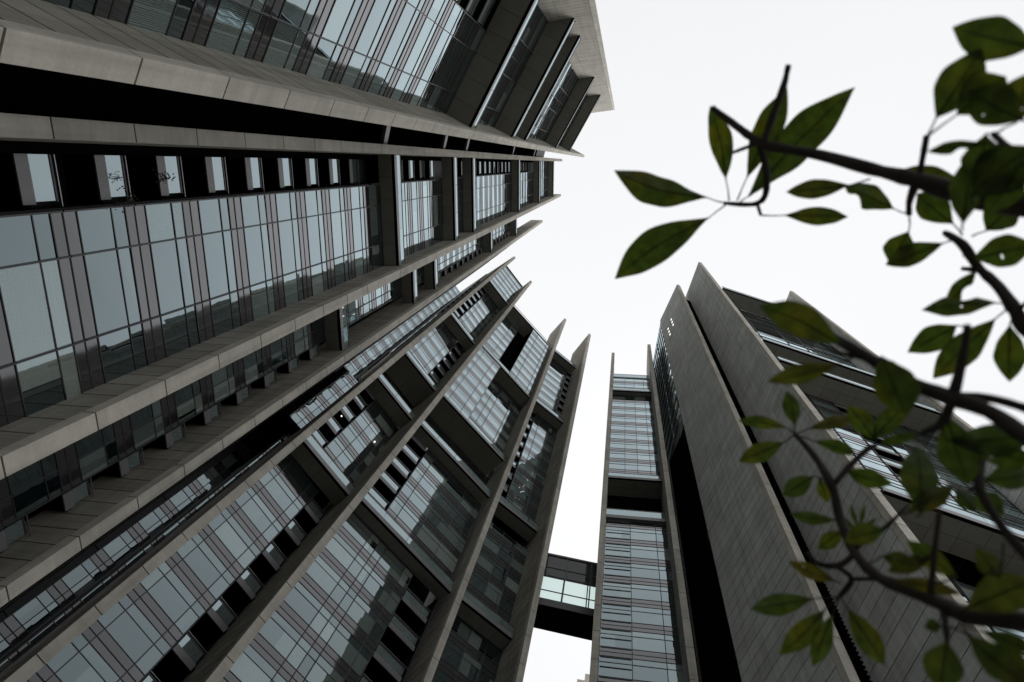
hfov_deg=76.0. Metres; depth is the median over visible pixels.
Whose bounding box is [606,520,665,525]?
window
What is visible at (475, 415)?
window
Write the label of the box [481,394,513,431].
window
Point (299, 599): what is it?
window
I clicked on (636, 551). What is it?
window
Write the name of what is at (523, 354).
window
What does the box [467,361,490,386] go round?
window
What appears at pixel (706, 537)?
stone fin tower
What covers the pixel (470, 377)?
window
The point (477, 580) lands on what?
window
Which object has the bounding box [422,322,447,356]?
window
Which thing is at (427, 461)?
window
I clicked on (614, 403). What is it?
window
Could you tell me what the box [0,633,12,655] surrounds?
window
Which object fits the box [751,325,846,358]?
window
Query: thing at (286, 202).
window
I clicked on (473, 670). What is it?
window
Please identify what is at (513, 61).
window
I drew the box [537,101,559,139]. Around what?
window
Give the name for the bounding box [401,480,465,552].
window
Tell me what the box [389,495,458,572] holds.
window
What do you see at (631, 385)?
window
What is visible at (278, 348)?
window
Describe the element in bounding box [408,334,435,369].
window
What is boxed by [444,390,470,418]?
window
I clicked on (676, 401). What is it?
window
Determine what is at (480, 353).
window
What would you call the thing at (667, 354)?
window
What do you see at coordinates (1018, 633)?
window
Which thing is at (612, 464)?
window
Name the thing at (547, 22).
window
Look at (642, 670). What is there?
window
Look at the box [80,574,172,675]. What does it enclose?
window
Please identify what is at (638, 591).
window
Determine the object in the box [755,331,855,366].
window
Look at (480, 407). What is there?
window
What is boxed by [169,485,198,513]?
window
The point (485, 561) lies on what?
window
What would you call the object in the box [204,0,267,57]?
window
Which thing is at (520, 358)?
window
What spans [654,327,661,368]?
window
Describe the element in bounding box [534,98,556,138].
window
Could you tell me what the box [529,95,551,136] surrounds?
window
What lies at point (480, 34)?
window
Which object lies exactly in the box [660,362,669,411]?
window
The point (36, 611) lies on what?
window
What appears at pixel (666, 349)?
window
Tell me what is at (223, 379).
window
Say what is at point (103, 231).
window
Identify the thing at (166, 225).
window
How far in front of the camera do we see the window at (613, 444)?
92.36 m
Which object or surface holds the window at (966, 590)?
in the stone fin tower at (706, 537)
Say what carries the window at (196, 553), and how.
in the building at (390, 516)
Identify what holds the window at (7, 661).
in the building at (390, 516)
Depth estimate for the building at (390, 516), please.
55.17 m
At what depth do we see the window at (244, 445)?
58.84 m
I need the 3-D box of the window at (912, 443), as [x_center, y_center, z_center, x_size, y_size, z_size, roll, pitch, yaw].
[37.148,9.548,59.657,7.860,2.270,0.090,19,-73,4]
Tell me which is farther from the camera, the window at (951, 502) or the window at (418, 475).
the window at (418, 475)
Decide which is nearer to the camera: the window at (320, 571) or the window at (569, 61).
the window at (320, 571)
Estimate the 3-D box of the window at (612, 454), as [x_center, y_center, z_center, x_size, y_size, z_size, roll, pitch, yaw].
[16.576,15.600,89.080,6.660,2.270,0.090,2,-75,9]
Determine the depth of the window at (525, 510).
79.54 m
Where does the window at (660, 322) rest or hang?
in the stone fin tower at (706, 537)
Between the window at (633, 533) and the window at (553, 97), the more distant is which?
the window at (553, 97)
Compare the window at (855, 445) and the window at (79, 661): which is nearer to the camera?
the window at (79, 661)
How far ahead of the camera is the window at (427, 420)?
83.05 m
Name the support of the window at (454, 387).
in the building at (390, 516)
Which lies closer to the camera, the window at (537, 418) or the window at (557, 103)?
the window at (557, 103)
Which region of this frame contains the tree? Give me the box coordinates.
[614,16,1023,681]
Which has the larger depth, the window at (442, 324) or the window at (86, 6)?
the window at (442, 324)
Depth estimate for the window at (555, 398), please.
116.88 m
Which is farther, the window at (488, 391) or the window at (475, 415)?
the window at (488, 391)
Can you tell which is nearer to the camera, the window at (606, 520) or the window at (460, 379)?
the window at (606, 520)
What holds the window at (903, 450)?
in the stone fin tower at (706, 537)
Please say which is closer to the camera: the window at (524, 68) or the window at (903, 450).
the window at (903, 450)
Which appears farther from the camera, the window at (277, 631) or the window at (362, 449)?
the window at (362, 449)
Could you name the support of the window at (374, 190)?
in the building at (352, 180)
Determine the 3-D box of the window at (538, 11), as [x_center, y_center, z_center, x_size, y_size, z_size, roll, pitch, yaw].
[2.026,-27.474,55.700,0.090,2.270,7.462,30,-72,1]
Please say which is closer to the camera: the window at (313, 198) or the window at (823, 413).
the window at (313, 198)
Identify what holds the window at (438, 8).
in the building at (352, 180)
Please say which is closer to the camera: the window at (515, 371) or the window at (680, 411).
the window at (680, 411)
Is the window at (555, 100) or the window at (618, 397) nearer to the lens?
the window at (555, 100)
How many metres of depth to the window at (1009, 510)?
50.28 m
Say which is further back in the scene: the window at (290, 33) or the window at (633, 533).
the window at (633, 533)
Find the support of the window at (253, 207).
in the building at (352, 180)
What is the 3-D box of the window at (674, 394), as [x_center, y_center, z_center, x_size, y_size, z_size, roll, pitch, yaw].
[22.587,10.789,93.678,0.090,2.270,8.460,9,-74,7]
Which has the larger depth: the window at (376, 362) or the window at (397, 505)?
the window at (376, 362)
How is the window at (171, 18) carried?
in the building at (352, 180)
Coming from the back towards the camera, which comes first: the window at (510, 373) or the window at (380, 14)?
the window at (510, 373)
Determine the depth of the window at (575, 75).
97.07 m
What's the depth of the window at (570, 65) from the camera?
87.59 m
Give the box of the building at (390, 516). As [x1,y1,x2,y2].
[0,256,590,681]
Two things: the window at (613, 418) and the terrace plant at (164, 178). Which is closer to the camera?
the terrace plant at (164, 178)
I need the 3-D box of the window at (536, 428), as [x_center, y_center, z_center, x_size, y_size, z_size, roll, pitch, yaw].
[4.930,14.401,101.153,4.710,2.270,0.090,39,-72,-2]
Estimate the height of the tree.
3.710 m
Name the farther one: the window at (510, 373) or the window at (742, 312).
the window at (510, 373)
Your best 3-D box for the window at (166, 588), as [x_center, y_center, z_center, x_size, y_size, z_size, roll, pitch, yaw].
[-21.042,15.075,39.966,0.090,2.270,5.560,-33,-83,16]
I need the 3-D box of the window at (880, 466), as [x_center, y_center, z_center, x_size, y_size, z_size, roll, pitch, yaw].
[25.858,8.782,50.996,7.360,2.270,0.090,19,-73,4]
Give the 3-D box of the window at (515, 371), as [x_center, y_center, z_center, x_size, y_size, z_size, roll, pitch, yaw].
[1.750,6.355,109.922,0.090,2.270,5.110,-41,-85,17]
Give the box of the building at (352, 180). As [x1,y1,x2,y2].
[0,0,614,612]
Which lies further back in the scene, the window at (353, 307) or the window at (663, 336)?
the window at (663, 336)
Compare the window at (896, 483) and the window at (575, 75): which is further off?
the window at (575, 75)
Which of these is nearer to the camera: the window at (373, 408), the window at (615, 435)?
the window at (373, 408)
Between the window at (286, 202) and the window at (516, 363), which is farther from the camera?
the window at (516, 363)
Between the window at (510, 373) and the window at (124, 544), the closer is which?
the window at (124, 544)
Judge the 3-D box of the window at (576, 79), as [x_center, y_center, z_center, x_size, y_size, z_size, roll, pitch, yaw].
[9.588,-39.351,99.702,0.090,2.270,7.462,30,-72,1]
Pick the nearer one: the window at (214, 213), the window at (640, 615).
the window at (214, 213)
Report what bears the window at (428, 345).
in the building at (390, 516)
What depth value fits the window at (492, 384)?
104.21 m
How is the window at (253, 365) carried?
in the building at (352, 180)
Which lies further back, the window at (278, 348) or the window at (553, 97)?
the window at (553, 97)
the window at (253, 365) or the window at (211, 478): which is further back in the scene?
the window at (211, 478)
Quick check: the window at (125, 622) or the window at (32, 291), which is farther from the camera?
the window at (125, 622)
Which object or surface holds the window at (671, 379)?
in the stone fin tower at (706, 537)
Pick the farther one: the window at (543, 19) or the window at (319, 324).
the window at (543, 19)
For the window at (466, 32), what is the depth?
42.04 m
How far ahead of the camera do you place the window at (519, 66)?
60.95 m
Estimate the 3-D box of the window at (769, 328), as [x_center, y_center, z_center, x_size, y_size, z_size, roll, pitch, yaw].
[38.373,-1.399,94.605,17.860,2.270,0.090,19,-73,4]
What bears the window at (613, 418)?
in the stone fin tower at (706, 537)
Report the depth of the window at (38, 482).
26.78 m
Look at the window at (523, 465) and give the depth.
88.60 m
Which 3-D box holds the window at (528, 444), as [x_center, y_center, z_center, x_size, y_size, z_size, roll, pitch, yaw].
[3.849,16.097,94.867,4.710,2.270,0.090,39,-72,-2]
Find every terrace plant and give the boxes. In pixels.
[104,186,137,212]
[153,169,174,183]
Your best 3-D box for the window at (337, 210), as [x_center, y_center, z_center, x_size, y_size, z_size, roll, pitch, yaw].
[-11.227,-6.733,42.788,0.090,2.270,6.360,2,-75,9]
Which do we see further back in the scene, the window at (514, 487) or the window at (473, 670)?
the window at (514, 487)
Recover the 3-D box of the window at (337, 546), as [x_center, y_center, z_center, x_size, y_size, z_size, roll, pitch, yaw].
[-12.258,18.664,53.285,0.090,2.270,8.460,-41,-85,17]
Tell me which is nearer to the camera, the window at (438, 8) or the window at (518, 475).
the window at (438, 8)
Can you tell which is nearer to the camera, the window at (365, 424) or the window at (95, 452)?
the window at (95, 452)
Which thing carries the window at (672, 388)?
in the stone fin tower at (706, 537)
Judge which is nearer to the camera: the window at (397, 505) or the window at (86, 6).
the window at (86, 6)
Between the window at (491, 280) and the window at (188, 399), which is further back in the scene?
the window at (491, 280)
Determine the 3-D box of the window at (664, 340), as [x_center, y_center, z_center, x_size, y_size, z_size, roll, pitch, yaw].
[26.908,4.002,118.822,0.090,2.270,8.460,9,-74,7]
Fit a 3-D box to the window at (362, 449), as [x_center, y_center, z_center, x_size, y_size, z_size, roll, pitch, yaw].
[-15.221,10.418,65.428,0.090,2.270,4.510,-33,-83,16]
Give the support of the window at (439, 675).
in the building at (390, 516)
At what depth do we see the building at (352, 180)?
29.42 m
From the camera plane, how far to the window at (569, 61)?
85.19 m
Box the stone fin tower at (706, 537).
[589,262,1023,681]
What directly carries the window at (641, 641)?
in the stone fin tower at (706, 537)
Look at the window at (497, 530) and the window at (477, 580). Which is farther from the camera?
the window at (497, 530)
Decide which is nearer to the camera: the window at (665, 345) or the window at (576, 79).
the window at (576, 79)
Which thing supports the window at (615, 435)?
in the stone fin tower at (706, 537)
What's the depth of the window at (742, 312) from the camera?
101.16 m
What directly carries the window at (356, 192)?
in the building at (352, 180)
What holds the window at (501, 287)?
in the building at (390, 516)
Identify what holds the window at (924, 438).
in the stone fin tower at (706, 537)
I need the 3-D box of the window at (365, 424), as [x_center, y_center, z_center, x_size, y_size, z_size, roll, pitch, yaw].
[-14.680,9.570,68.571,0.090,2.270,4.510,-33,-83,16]
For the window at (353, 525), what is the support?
in the building at (390, 516)
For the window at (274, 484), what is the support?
in the building at (390, 516)
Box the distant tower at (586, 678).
[577,674,589,681]
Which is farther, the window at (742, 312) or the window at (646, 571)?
the window at (742, 312)
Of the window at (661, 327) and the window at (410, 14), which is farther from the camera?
the window at (661, 327)
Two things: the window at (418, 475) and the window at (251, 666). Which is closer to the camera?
the window at (251, 666)
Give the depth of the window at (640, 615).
57.59 m
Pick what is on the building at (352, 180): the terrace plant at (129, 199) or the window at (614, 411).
the terrace plant at (129, 199)
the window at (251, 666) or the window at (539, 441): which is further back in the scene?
the window at (539, 441)
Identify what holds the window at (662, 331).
in the stone fin tower at (706, 537)
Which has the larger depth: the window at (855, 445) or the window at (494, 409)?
the window at (494, 409)
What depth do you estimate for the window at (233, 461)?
56.54 m
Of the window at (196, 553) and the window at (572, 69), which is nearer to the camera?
the window at (196, 553)
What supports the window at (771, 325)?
in the stone fin tower at (706, 537)
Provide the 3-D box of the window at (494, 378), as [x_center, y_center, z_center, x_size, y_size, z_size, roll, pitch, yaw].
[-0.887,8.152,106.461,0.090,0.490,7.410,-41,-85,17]
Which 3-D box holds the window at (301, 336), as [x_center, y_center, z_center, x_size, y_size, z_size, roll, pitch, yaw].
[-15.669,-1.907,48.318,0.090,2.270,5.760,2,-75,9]
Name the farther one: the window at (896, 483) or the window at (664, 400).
the window at (664, 400)
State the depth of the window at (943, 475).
53.31 m
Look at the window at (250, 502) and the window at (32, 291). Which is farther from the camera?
the window at (250, 502)
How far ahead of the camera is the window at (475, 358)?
100.00 m
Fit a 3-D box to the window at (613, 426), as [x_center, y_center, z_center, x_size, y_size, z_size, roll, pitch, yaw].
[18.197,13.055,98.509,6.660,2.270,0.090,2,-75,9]
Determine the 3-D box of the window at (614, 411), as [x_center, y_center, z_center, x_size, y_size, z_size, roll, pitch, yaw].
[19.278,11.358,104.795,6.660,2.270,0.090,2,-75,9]
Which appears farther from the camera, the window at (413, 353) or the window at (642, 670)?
the window at (413, 353)
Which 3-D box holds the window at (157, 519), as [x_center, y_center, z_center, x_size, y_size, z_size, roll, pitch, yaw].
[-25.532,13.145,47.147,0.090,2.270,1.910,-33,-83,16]
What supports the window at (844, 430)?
in the stone fin tower at (706, 537)
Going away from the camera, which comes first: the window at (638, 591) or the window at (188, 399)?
the window at (188, 399)
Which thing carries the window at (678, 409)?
in the stone fin tower at (706, 537)
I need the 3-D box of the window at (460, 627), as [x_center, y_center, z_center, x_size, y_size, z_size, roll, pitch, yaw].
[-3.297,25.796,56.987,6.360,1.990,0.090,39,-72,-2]
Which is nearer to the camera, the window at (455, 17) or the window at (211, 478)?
the window at (455, 17)
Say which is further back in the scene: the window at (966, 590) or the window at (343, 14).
the window at (966, 590)
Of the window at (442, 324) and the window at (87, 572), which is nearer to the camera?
the window at (87, 572)
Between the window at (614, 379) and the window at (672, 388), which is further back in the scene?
the window at (614, 379)
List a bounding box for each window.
[0,212,82,416]
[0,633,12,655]
[0,657,29,681]
[7,452,63,519]
[12,589,61,633]
[27,612,123,681]
[41,0,99,15]
[61,557,103,596]
[75,423,119,481]
[76,205,148,383]
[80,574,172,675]
[102,530,139,564]
[124,543,206,634]
[125,0,196,39]
[129,399,165,450]
[138,505,171,537]
[144,201,200,357]
[162,516,235,599]
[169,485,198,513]
[174,379,204,424]
[195,492,261,569]
[197,197,241,336]
[197,466,223,492]
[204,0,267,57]
[211,362,236,403]
[221,450,245,473]
[223,472,283,543]
[229,644,287,681]
[240,194,275,320]
[242,347,264,385]
[242,443,254,457]
[248,453,303,520]
[258,610,347,681]
[262,0,320,70]
[270,336,288,369]
[270,440,319,499]
[275,191,304,306]
[283,581,372,676]
[293,325,309,356]
[304,189,328,295]
[305,0,363,81]
[306,555,387,643]
[314,316,326,344]
[325,533,401,615]
[327,436,362,481]
[328,187,349,285]
[340,0,397,89]
[342,423,375,465]
[342,512,413,589]
[348,299,359,324]
[350,186,367,276]
[355,412,386,451]
[367,0,425,96]
[367,401,396,438]
[368,184,383,269]
[370,361,411,409]
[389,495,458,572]
[390,0,449,101]
[400,340,428,373]
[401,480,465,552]
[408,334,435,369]
[409,3,465,106]
[411,466,473,534]
[415,328,441,362]
[421,453,479,518]
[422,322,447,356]
[425,16,476,110]
[425,418,486,483]
[429,318,452,350]
[431,667,455,681]
[435,314,457,344]
[439,26,486,113]
[441,638,495,681]
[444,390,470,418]
[450,382,476,411]
[451,615,501,666]
[456,375,481,402]
[462,368,485,394]
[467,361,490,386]
[468,569,514,615]
[471,409,506,449]
[473,355,494,379]
[476,401,510,440]
[476,550,519,594]
[477,350,498,372]
[480,57,516,124]
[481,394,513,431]
[483,533,524,574]
[485,387,516,422]
[487,63,522,126]
[489,522,527,556]
[490,279,508,302]
[490,380,520,414]
[493,277,511,300]
[494,68,524,126]
[494,378,521,407]
[506,493,536,521]
[509,372,530,395]
[509,480,539,511]
[511,366,533,391]
[513,4,542,60]
[514,360,535,385]
[514,469,542,497]
[518,355,537,379]
[518,458,545,485]
[519,15,546,65]
[521,350,540,373]
[521,449,547,474]
[524,22,548,67]
[525,439,550,463]
[528,430,552,454]
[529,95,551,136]
[531,96,554,137]
[531,422,554,445]
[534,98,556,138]
[534,415,556,436]
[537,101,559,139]
[538,392,557,409]
[541,385,559,402]
[552,61,569,94]
[553,64,571,96]
[556,67,573,98]
[558,71,574,100]
[560,74,576,102]
[562,76,577,104]
[598,655,683,681]
[599,627,680,654]
[601,603,677,627]
[602,580,674,602]
[603,561,671,580]
[604,542,669,560]
[605,526,667,542]
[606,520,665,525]
[609,451,658,460]
[609,461,659,471]
[610,432,655,440]
[610,441,657,450]
[611,416,653,423]
[611,424,654,431]
[612,395,651,401]
[612,401,652,408]
[612,408,653,415]
[613,377,649,382]
[613,382,649,388]
[653,322,660,364]
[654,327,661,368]
[654,331,662,372]
[655,336,663,379]
[656,340,664,386]
[657,345,665,392]
[658,349,666,398]
[659,354,668,404]
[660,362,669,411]
[661,367,670,419]
[662,374,672,427]
[663,380,673,434]
[664,389,675,444]
[666,394,677,455]
[667,402,679,462]
[670,411,680,460]
[739,310,775,324]
[743,315,832,346]
[747,320,836,349]
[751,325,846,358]
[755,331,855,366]
[805,395,841,412]
[815,407,850,425]
[832,427,865,440]
[837,435,879,457]
[852,453,896,475]
[874,418,936,445]
[884,433,936,454]
[886,477,904,488]
[890,445,987,482]
[902,457,1010,501]
[938,482,1023,519]
[946,499,1023,529]
[948,578,1023,611]
[986,627,1023,653]
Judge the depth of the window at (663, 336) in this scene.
122.08 m
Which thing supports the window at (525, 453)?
in the building at (390, 516)
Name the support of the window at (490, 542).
in the building at (390, 516)
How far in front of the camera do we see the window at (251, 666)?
40.79 m
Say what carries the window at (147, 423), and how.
in the building at (352, 180)
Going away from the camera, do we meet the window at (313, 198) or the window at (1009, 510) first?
the window at (313, 198)
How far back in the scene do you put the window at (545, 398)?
113.76 m
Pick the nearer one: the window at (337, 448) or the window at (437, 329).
the window at (337, 448)
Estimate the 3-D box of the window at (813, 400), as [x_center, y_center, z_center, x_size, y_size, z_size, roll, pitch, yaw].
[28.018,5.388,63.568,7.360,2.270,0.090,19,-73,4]
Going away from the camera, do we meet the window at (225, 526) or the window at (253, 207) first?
the window at (253, 207)
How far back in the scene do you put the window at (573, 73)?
93.97 m
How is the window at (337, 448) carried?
in the building at (390, 516)
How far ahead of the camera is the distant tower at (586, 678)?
175.04 m
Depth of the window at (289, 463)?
55.50 m

